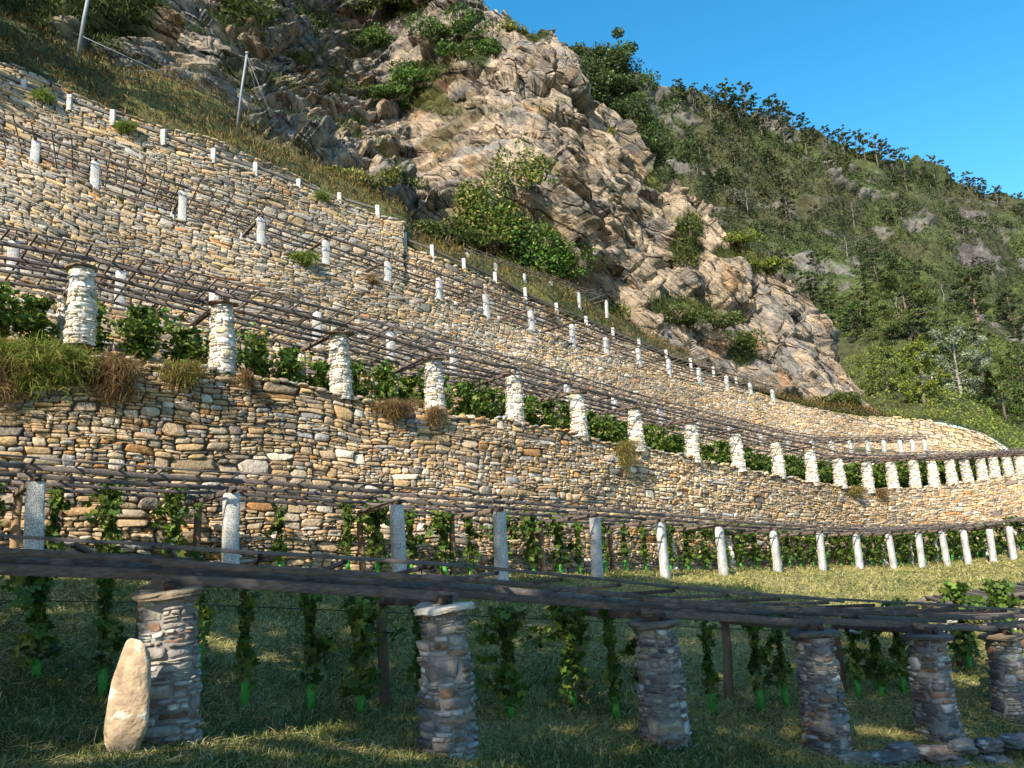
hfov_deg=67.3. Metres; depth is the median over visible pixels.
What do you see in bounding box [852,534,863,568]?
granite post
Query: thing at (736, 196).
pine tree
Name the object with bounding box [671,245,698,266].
shrub
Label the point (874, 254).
broadleaf tree
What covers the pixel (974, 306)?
pine tree
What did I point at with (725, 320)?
shrub
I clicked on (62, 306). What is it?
thin stone pillar
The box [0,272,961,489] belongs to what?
grapevines
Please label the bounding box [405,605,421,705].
grape vine
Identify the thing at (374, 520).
grape vine
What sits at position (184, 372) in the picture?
grass clump
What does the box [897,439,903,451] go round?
granite post
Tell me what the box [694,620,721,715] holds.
grape vine
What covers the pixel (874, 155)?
pine tree
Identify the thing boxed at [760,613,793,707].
grape vine
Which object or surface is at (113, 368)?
grass clump
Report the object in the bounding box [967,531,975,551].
grape vine
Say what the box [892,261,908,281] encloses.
pine tree
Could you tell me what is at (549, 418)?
grape vine
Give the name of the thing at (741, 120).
pine tree
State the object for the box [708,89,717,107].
pine tree
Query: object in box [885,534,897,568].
granite post
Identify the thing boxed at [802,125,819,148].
pine tree
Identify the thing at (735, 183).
pine tree
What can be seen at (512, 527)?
grape vine
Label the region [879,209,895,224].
pine tree
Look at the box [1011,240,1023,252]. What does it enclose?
pine tree
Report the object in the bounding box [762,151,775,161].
pine tree
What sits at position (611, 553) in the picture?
wooden post
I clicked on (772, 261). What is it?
shrub
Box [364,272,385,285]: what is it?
grass clump
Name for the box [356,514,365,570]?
wooden post
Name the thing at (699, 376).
granite post
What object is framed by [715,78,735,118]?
pine tree
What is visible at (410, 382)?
grape vine
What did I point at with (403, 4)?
shrub
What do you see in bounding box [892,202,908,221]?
pine tree
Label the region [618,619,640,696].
grape vine
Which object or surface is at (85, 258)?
pergola roof
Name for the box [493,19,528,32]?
shrub
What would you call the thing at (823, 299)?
pine tree
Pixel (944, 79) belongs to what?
sky
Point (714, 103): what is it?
pine tree
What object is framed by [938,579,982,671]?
grape vine
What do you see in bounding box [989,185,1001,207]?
pine tree
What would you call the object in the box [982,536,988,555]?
thin stone pillar
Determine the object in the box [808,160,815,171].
pine tree
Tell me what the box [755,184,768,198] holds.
pine tree
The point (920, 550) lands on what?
granite post
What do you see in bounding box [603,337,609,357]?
granite post
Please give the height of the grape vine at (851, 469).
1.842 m
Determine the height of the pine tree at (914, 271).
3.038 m
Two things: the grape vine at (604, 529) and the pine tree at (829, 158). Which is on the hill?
the pine tree at (829, 158)
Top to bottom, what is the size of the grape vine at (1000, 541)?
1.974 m
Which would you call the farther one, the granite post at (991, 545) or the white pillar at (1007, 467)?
the white pillar at (1007, 467)
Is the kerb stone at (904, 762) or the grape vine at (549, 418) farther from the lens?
the grape vine at (549, 418)
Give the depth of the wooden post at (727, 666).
15.16 m
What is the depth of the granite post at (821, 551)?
37.02 m
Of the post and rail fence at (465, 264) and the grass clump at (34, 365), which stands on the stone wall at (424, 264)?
the post and rail fence at (465, 264)
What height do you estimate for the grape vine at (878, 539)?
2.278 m
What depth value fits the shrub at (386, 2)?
94.75 m
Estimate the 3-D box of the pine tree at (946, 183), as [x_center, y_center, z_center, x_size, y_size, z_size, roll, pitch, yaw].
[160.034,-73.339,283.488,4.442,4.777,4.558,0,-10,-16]
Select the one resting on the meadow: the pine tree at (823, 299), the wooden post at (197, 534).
the wooden post at (197, 534)
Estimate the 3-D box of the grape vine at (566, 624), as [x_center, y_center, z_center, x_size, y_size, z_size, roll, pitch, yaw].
[0.847,4.790,13.695,1.339,1.868,0.862,-1,-10,-10]
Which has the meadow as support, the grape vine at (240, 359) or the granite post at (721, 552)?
the granite post at (721, 552)
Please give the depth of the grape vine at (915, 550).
46.41 m
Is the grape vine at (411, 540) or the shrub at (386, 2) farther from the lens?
the shrub at (386, 2)
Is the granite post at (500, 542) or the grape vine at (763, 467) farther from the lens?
the grape vine at (763, 467)
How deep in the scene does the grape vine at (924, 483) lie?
52.80 m
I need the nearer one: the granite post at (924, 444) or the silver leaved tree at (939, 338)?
the granite post at (924, 444)
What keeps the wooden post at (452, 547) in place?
on the meadow
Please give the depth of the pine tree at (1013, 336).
155.23 m
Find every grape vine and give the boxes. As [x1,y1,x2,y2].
[0,281,30,340]
[0,282,60,348]
[0,483,6,523]
[0,575,62,680]
[44,482,71,550]
[80,299,128,354]
[82,478,126,553]
[87,578,127,699]
[106,303,185,365]
[143,487,203,556]
[153,325,238,364]
[189,551,215,668]
[197,322,270,372]
[231,588,260,706]
[236,329,287,381]
[261,345,314,387]
[262,502,288,565]
[297,593,338,710]
[300,358,329,390]
[328,356,387,398]
[337,596,407,713]
[338,498,359,569]
[359,495,411,571]
[360,358,402,400]
[398,368,424,408]
[404,509,426,573]
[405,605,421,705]
[414,510,456,574]
[416,375,470,414]
[447,379,506,418]
[454,387,505,419]
[462,517,484,573]
[471,603,531,719]
[479,510,518,562]
[493,392,541,414]
[514,505,543,570]
[519,605,592,708]
[523,395,541,426]
[535,398,570,431]
[535,512,570,573]
[552,401,570,434]
[565,521,583,573]
[586,411,617,440]
[596,609,622,722]
[597,416,627,442]
[598,421,627,441]
[601,517,610,572]
[617,514,634,570]
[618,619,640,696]
[626,422,679,450]
[637,524,650,570]
[652,525,678,569]
[653,431,684,453]
[668,433,702,455]
[675,522,709,570]
[682,441,712,459]
[684,444,730,463]
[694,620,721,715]
[696,528,729,569]
[700,439,752,464]
[708,521,732,564]
[725,445,750,462]
[729,523,750,566]
[739,524,764,566]
[741,614,773,711]
[744,447,763,470]
[750,453,771,474]
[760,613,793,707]
[764,456,785,474]
[764,530,790,566]
[774,523,797,566]
[783,455,805,478]
[786,454,805,478]
[790,527,806,565]
[793,459,827,480]
[799,531,817,565]
[803,460,832,482]
[816,459,831,481]
[819,529,836,563]
[825,464,859,484]
[826,464,855,484]
[828,533,847,564]
[841,535,854,564]
[841,617,868,698]
[842,615,894,697]
[844,463,881,485]
[845,462,876,485]
[847,534,871,559]
[859,533,877,566]
[860,467,884,488]
[865,530,886,566]
[871,463,902,488]
[880,597,916,692]
[881,462,908,486]
[883,461,926,487]
[885,535,901,560]
[892,531,910,565]
[896,463,922,485]
[900,531,924,563]
[904,463,939,487]
[905,530,931,560]
[907,461,939,486]
[911,531,926,559]
[918,463,926,481]
[923,530,938,561]
[924,460,944,476]
[936,460,945,482]
[936,461,959,484]
[936,529,942,560]
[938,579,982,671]
[944,524,959,560]
[953,530,971,559]
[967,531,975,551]
[968,526,987,556]
[969,459,986,477]
[969,527,982,557]
[970,578,1022,643]
[981,521,999,549]
[994,524,1016,553]
[1001,520,1023,550]
[1002,516,1023,547]
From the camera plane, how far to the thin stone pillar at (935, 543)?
47.34 m
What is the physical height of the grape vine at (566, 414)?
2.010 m
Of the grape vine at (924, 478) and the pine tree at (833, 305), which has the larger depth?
the pine tree at (833, 305)
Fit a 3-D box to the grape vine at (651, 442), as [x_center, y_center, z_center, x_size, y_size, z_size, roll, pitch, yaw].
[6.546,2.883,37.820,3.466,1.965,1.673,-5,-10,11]
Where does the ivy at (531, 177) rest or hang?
on the rocky hillside
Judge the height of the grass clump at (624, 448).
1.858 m
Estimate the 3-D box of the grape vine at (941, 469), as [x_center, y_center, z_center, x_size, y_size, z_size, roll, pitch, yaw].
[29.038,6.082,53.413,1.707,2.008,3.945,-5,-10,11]
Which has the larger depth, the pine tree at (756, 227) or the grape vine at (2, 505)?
the pine tree at (756, 227)
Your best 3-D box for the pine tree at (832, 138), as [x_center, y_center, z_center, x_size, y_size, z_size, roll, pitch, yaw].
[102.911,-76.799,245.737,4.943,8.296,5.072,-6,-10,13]
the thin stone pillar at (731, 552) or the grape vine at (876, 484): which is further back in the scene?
the grape vine at (876, 484)
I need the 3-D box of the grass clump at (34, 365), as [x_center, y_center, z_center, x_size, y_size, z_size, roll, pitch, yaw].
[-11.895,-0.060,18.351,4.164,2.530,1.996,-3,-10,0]
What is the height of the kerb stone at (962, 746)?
0.206 m
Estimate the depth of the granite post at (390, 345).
30.25 m
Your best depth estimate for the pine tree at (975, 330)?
116.66 m
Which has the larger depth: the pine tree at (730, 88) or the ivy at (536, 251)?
the pine tree at (730, 88)
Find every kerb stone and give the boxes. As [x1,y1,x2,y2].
[834,750,872,766]
[868,750,901,766]
[884,741,921,764]
[894,761,909,767]
[915,744,958,762]
[928,755,970,767]
[946,737,978,755]
[973,736,1004,753]
[973,753,1013,766]
[995,732,1023,751]
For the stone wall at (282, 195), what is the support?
on the terrace ground at (442, 303)
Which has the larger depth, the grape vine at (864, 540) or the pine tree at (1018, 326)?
the pine tree at (1018, 326)
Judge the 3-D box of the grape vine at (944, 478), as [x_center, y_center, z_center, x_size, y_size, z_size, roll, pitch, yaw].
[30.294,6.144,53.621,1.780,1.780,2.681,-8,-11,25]
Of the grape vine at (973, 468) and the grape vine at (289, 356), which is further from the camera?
the grape vine at (973, 468)
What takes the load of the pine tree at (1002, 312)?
on the hill
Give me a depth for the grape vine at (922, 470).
52.06 m
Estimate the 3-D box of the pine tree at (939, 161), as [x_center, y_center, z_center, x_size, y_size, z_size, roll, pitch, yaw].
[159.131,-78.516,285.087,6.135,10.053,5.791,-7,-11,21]
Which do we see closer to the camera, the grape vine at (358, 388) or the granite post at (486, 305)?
the grape vine at (358, 388)
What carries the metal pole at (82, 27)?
on the rocky hillside
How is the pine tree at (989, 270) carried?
on the hill
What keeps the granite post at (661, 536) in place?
on the meadow
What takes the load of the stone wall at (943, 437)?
on the terrace ground at (864, 448)
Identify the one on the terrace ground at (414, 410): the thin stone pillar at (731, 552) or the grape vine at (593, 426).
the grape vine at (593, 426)
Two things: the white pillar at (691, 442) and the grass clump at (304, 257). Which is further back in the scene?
the white pillar at (691, 442)
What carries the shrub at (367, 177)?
on the rocky hillside
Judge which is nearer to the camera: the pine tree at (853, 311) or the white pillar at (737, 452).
the white pillar at (737, 452)
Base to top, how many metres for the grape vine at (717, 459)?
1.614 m
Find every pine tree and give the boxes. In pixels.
[671,78,682,101]
[676,84,686,99]
[679,86,689,103]
[688,82,701,108]
[692,97,699,110]
[693,145,711,163]
[701,83,713,106]
[705,134,714,147]
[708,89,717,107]
[709,94,719,112]
[710,114,725,132]
[711,95,726,116]
[711,167,731,188]
[712,124,722,132]
[713,167,730,186]
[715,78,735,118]
[715,82,736,115]
[717,98,729,117]
[727,150,740,166]
[727,188,742,208]
[728,112,739,129]
[729,125,740,141]
[730,182,740,189]
[731,98,740,110]
[733,80,757,118]
[733,96,747,126]
[734,206,748,215]
[735,119,747,138]
[747,138,755,150]
[748,96,760,121]
[750,108,770,136]
[754,222,770,234]
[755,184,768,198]
[759,97,778,123]
[762,93,783,127]
[762,150,774,168]
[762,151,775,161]
[772,172,791,188]
[774,98,789,118]
[774,117,793,147]
[775,105,790,134]
[775,204,795,222]
[775,247,794,274]
[777,222,793,239]
[779,142,790,154]
[779,187,795,204]
[782,111,804,137]
[791,272,813,290]
[796,115,810,132]
[798,278,829,304]
[799,130,814,156]
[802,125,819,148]
[804,223,816,233]
[806,250,822,271]
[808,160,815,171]
[808,204,820,217]
[809,293,830,313]
[818,124,832,149]
[819,294,836,309]
[822,157,835,168]
[824,278,833,290]
[826,131,841,153]
[827,302,845,323]
[832,124,851,155]
[837,153,851,168]
[838,133,849,151]
[838,309,879,338]
[846,129,867,154]
[849,308,873,338]
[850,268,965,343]
[850,283,873,311]
[853,148,862,159]
[857,132,873,160]
[859,253,876,268]
[860,243,876,256]
[862,282,874,292]
[866,150,884,163]
[868,133,884,167]
[874,138,890,160]
[877,145,896,169]
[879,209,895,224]
[879,212,893,226]
[886,172,898,186]
[891,290,923,309]
[892,148,902,167]
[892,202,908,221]
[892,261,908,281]
[894,147,910,171]
[896,316,929,346]
[897,169,911,178]
[900,174,912,192]
[903,155,915,169]
[907,266,919,276]
[912,168,921,179]
[913,257,929,269]
[926,154,938,181]
[926,173,936,189]
[928,290,937,309]
[935,319,966,334]
[937,159,950,182]
[940,179,953,190]
[944,211,959,222]
[945,165,953,186]
[945,242,956,251]
[945,292,971,313]
[949,345,963,367]
[951,266,993,322]
[955,221,969,235]
[957,171,974,195]
[959,189,968,200]
[961,323,994,348]
[964,304,986,320]
[966,177,984,199]
[969,256,984,264]
[971,303,995,318]
[972,213,987,226]
[974,179,989,199]
[982,258,995,277]
[985,218,997,230]
[986,188,1004,206]
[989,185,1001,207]
[992,298,1007,321]
[993,290,1023,334]
[1001,334,1019,349]
[1009,320,1023,336]
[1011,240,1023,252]
[1012,203,1023,215]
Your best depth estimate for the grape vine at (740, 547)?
36.01 m
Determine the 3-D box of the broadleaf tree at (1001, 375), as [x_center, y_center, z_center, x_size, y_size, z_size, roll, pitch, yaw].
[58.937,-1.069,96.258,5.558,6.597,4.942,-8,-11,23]
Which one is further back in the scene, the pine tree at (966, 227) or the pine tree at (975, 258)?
the pine tree at (966, 227)
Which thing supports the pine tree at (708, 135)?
on the hill
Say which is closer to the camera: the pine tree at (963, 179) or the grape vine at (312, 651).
the grape vine at (312, 651)
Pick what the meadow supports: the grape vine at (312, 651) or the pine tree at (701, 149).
the grape vine at (312, 651)
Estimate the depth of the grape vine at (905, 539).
46.04 m
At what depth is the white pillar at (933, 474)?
50.32 m
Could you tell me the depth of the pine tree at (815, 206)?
193.43 m
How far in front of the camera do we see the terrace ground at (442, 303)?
40.05 m
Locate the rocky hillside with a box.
[0,0,883,417]
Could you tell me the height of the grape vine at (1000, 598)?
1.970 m
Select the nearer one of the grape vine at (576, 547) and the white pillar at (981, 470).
the grape vine at (576, 547)
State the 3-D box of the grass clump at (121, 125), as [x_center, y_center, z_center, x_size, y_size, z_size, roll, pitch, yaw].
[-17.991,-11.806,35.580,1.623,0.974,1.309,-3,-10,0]
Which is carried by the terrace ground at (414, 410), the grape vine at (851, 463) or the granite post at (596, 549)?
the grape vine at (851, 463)
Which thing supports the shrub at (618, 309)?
on the rocky hillside
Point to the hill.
(844, 278)
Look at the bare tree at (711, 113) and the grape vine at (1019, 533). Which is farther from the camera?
the bare tree at (711, 113)
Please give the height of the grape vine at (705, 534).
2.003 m
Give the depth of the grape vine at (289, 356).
24.96 m
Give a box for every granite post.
[6,240,19,281]
[21,481,45,588]
[30,139,40,162]
[90,160,99,189]
[114,270,126,306]
[170,209,175,219]
[177,190,186,226]
[208,292,218,324]
[222,493,239,588]
[256,217,264,245]
[312,311,321,348]
[322,240,329,267]
[384,261,391,282]
[386,331,395,359]
[389,504,406,580]
[436,277,442,302]
[449,349,457,377]
[482,293,490,319]
[493,512,508,580]
[527,309,534,333]
[563,384,570,405]
[569,324,575,346]
[577,292,581,308]
[589,517,602,577]
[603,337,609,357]
[605,300,608,318]
[611,398,617,408]
[635,348,642,365]
[655,522,670,578]
[656,409,663,422]
[666,359,671,377]
[696,368,702,385]
[714,527,727,575]
[724,376,729,390]
[748,383,753,394]
[769,531,781,571]
[770,389,775,401]
[816,533,826,570]
[829,441,834,452]
[848,441,853,452]
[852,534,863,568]
[865,440,870,452]
[881,440,886,452]
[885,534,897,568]
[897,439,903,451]
[909,439,915,452]
[915,533,925,568]
[921,439,927,450]
[938,531,950,565]
[960,530,971,564]
[986,529,997,562]
[1005,526,1017,559]
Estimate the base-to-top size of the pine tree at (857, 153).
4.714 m
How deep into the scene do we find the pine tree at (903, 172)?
247.70 m
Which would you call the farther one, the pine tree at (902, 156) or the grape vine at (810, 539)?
the pine tree at (902, 156)
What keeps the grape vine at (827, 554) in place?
on the meadow
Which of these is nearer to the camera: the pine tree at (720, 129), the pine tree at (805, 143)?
the pine tree at (720, 129)
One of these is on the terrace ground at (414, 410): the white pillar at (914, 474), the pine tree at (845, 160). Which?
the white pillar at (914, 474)
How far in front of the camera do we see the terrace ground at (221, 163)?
36.98 m
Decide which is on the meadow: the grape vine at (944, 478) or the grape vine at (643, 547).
the grape vine at (643, 547)
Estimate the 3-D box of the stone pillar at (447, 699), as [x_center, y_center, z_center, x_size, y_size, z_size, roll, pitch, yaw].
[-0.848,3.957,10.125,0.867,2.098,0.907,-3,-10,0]
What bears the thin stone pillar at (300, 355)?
on the terrace ground at (414, 410)
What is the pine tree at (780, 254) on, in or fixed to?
on the hill
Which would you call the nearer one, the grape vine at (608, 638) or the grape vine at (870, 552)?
the grape vine at (608, 638)
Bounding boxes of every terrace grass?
[42,167,827,412]
[87,363,992,488]
[406,245,867,418]
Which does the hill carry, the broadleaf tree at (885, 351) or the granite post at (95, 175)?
the broadleaf tree at (885, 351)
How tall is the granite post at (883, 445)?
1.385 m
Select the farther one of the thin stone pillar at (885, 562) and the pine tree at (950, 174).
the pine tree at (950, 174)
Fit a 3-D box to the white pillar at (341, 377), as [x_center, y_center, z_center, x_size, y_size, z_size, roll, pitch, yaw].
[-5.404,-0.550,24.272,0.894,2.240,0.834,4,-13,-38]
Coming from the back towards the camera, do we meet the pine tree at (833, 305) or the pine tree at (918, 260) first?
the pine tree at (918, 260)
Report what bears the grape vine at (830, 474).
on the terrace ground at (414, 410)
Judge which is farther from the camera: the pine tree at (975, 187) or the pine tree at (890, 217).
the pine tree at (975, 187)
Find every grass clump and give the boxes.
[0,330,97,426]
[0,350,31,425]
[21,82,57,105]
[30,339,124,404]
[68,346,158,424]
[111,117,139,134]
[148,354,218,398]
[226,365,256,392]
[284,248,325,267]
[308,189,334,202]
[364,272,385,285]
[364,395,427,422]
[419,402,449,436]
[543,305,566,320]
[614,438,642,477]
[843,484,871,499]
[874,487,897,499]
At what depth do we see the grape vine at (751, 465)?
43.84 m
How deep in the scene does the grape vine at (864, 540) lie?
43.50 m
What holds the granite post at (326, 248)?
on the stone wall at (36, 197)
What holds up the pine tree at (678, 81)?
on the hill
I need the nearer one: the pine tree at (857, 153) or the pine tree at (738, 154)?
the pine tree at (738, 154)
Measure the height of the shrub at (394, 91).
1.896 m
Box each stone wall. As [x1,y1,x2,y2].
[0,62,319,192]
[0,76,405,288]
[0,147,933,454]
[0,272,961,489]
[0,355,1023,574]
[404,246,867,420]
[868,416,1003,452]
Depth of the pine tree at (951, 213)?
232.93 m
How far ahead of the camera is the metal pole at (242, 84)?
46.94 m
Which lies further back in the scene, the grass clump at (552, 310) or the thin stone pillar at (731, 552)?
the grass clump at (552, 310)
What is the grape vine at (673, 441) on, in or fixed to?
on the terrace ground at (414, 410)
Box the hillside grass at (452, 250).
[0,0,891,417]
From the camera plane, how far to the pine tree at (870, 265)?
163.97 m
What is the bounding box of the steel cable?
[71,32,170,76]
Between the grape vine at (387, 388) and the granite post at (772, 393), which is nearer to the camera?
the grape vine at (387, 388)
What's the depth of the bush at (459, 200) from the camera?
59.37 m
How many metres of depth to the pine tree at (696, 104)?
209.78 m
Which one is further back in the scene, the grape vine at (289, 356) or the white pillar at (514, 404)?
the white pillar at (514, 404)
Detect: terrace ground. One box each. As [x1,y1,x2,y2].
[63,107,404,231]
[91,190,875,423]
[215,376,945,489]
[854,446,895,453]
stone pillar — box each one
[56,295,67,345]
[130,585,206,746]
[187,326,197,341]
[297,351,306,388]
[391,375,399,398]
[413,601,479,763]
[627,618,691,749]
[670,533,678,570]
[725,536,735,568]
[785,627,852,757]
[880,542,887,565]
[900,631,965,744]
[908,538,913,563]
[933,532,939,561]
[938,620,957,632]
[976,631,1023,723]
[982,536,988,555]
[1006,604,1023,629]
[1012,525,1020,550]
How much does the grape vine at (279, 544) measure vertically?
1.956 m
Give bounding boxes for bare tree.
[702,105,723,121]
[740,187,758,213]
[832,234,863,257]
[844,199,867,227]
[878,292,909,317]
[890,316,944,340]
[936,281,966,306]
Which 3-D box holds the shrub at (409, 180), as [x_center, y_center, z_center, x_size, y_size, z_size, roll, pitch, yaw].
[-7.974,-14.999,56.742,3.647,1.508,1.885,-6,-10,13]
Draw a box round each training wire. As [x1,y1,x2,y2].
[0,600,941,632]
[8,515,995,543]
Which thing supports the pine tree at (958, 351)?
on the hill
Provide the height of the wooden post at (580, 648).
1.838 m
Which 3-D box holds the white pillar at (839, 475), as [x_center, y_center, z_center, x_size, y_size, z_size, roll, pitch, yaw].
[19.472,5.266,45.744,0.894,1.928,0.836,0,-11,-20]
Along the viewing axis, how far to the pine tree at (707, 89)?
212.34 m
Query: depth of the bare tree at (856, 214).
202.73 m
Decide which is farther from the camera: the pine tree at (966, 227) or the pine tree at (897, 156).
the pine tree at (897, 156)
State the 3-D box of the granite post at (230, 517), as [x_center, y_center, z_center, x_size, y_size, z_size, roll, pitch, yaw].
[-6.341,3.757,17.342,0.349,2.580,0.291,5,-13,-37]
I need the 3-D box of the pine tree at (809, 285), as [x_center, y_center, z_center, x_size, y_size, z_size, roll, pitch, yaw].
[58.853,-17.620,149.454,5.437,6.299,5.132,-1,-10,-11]
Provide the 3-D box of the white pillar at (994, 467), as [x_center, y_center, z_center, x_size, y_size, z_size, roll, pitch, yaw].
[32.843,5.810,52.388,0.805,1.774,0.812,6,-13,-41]
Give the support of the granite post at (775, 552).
on the meadow
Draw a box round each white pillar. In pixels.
[62,262,98,347]
[207,299,238,373]
[327,331,353,399]
[421,357,446,411]
[502,372,525,428]
[566,391,588,440]
[624,406,645,451]
[681,420,701,462]
[727,430,747,471]
[768,441,786,478]
[801,448,819,485]
[830,456,847,488]
[857,459,875,492]
[883,459,900,492]
[905,459,922,490]
[923,458,940,488]
[943,458,959,486]
[958,457,975,485]
[973,456,989,483]
[986,456,1001,481]
[999,455,1014,477]
[1013,454,1023,475]
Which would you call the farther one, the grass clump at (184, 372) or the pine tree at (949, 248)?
the pine tree at (949, 248)
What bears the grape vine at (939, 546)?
on the meadow
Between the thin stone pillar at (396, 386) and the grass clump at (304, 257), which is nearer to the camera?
the thin stone pillar at (396, 386)
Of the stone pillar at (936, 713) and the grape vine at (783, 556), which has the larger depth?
the grape vine at (783, 556)
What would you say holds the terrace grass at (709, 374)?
on the terrace ground
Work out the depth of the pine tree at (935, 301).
134.56 m
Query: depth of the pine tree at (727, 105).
211.60 m
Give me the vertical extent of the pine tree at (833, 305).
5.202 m
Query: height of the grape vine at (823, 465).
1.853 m
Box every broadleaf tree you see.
[560,26,697,170]
[816,305,835,327]
[832,300,868,331]
[848,246,898,284]
[856,340,912,391]
[923,341,967,371]
[960,348,1011,396]
[965,366,1023,421]
[993,339,1023,388]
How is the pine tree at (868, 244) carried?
on the hill
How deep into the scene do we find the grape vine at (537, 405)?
31.12 m
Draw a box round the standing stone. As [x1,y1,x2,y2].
[104,638,150,752]
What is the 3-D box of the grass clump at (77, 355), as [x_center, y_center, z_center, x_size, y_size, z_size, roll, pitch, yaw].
[-11.053,-0.160,18.738,3.040,1.974,1.675,-3,-10,0]
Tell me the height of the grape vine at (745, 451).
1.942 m
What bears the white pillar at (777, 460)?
on the terrace ground at (414, 410)
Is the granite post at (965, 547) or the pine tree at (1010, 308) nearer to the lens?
the granite post at (965, 547)
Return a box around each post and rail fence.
[0,73,379,217]
[404,232,738,388]
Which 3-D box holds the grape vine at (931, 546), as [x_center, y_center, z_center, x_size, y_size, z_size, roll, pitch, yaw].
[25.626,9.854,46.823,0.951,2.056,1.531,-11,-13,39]
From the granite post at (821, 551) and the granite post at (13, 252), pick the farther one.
the granite post at (821, 551)
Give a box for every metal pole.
[76,0,88,57]
[236,51,248,134]
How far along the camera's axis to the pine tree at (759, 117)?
215.43 m
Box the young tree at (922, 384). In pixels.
[890,334,952,406]
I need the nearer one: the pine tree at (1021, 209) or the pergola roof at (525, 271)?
the pergola roof at (525, 271)
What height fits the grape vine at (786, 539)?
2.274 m
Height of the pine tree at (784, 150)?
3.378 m
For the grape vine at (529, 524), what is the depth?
25.41 m
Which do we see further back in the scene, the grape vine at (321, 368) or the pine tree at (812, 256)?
the pine tree at (812, 256)
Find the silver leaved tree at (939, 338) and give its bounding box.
[914,325,992,394]
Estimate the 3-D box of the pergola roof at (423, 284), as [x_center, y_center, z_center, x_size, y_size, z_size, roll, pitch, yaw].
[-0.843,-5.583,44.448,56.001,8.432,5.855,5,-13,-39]
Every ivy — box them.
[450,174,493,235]
[484,132,561,190]
[499,210,597,279]
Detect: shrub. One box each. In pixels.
[212,0,278,23]
[323,164,402,189]
[337,0,480,16]
[357,0,405,6]
[357,22,397,47]
[360,67,439,90]
[367,83,412,107]
[385,57,421,80]
[396,174,429,189]
[402,2,493,41]
[412,215,493,251]
[434,36,501,58]
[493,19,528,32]
[595,298,631,318]
[606,121,617,135]
[647,177,656,185]
[652,302,716,323]
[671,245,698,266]
[675,211,703,240]
[691,307,747,328]
[722,228,764,244]
[723,328,769,356]
[747,255,792,269]
[812,390,860,404]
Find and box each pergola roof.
[0,107,778,393]
[0,223,926,444]
[0,226,1023,464]
[0,454,1023,536]
[0,534,1023,634]
[452,247,607,305]
[915,582,1023,607]
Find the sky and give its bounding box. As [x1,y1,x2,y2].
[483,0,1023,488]
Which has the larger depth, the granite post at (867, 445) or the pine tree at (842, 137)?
the pine tree at (842, 137)
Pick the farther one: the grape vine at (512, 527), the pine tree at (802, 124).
the pine tree at (802, 124)
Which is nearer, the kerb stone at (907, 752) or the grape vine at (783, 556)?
the kerb stone at (907, 752)
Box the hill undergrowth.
[653,85,1023,449]
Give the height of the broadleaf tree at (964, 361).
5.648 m
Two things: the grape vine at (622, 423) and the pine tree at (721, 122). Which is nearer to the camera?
the grape vine at (622, 423)
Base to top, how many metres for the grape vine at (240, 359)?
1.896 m
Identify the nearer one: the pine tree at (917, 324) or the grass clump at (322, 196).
the grass clump at (322, 196)
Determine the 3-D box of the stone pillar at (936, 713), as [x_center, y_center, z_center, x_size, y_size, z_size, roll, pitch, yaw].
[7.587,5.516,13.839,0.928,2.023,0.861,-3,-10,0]
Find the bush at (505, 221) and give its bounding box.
[462,163,528,248]
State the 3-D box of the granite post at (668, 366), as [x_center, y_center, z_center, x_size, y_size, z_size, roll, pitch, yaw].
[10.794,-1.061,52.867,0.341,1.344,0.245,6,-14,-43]
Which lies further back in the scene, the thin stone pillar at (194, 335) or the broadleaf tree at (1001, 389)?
the broadleaf tree at (1001, 389)
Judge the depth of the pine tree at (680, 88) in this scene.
206.79 m
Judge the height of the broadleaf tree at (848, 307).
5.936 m
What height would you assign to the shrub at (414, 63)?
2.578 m
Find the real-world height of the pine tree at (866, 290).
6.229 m
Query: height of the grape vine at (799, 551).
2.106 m
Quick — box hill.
[404,42,1023,451]
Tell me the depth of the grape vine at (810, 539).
40.84 m
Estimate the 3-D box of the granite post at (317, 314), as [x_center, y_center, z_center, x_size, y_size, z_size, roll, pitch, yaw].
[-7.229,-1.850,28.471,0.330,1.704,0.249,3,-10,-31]
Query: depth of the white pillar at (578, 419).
30.92 m
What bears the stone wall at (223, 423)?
on the meadow
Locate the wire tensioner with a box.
[849,629,860,634]
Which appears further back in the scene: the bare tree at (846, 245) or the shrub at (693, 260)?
the bare tree at (846, 245)
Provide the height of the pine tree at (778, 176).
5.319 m
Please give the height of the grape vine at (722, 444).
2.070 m
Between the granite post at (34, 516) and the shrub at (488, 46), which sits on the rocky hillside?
the shrub at (488, 46)
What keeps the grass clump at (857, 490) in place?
on the terrace ground at (414, 410)
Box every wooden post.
[9,496,22,547]
[135,602,142,639]
[192,506,201,560]
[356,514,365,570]
[376,605,390,707]
[449,520,456,575]
[538,525,544,571]
[575,618,586,702]
[607,529,614,571]
[721,624,734,700]
[830,627,847,692]
[952,634,965,666]
[1016,628,1023,648]
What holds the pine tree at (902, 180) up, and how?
on the hill
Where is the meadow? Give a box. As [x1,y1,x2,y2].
[0,551,1023,767]
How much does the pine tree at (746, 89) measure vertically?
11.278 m
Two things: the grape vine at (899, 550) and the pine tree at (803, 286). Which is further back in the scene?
the pine tree at (803, 286)
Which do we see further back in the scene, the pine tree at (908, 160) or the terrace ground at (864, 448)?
the pine tree at (908, 160)

